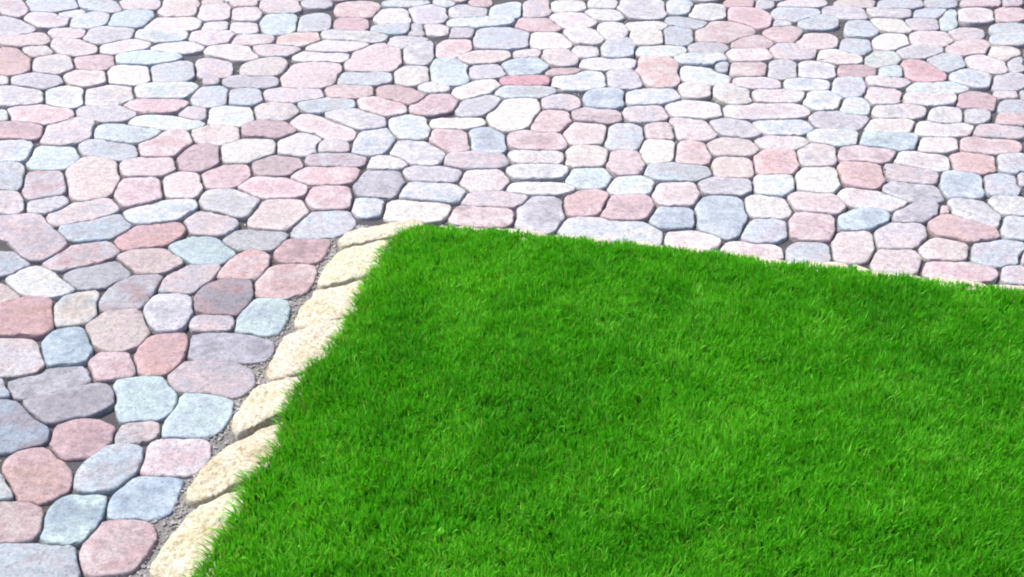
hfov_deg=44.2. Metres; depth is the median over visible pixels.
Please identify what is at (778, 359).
grass
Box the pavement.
[0,0,1023,576]
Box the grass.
[182,223,1023,576]
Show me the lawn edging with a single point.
(254, 417)
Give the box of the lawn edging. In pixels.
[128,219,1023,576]
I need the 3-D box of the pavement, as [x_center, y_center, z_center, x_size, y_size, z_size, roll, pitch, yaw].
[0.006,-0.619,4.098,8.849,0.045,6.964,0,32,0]

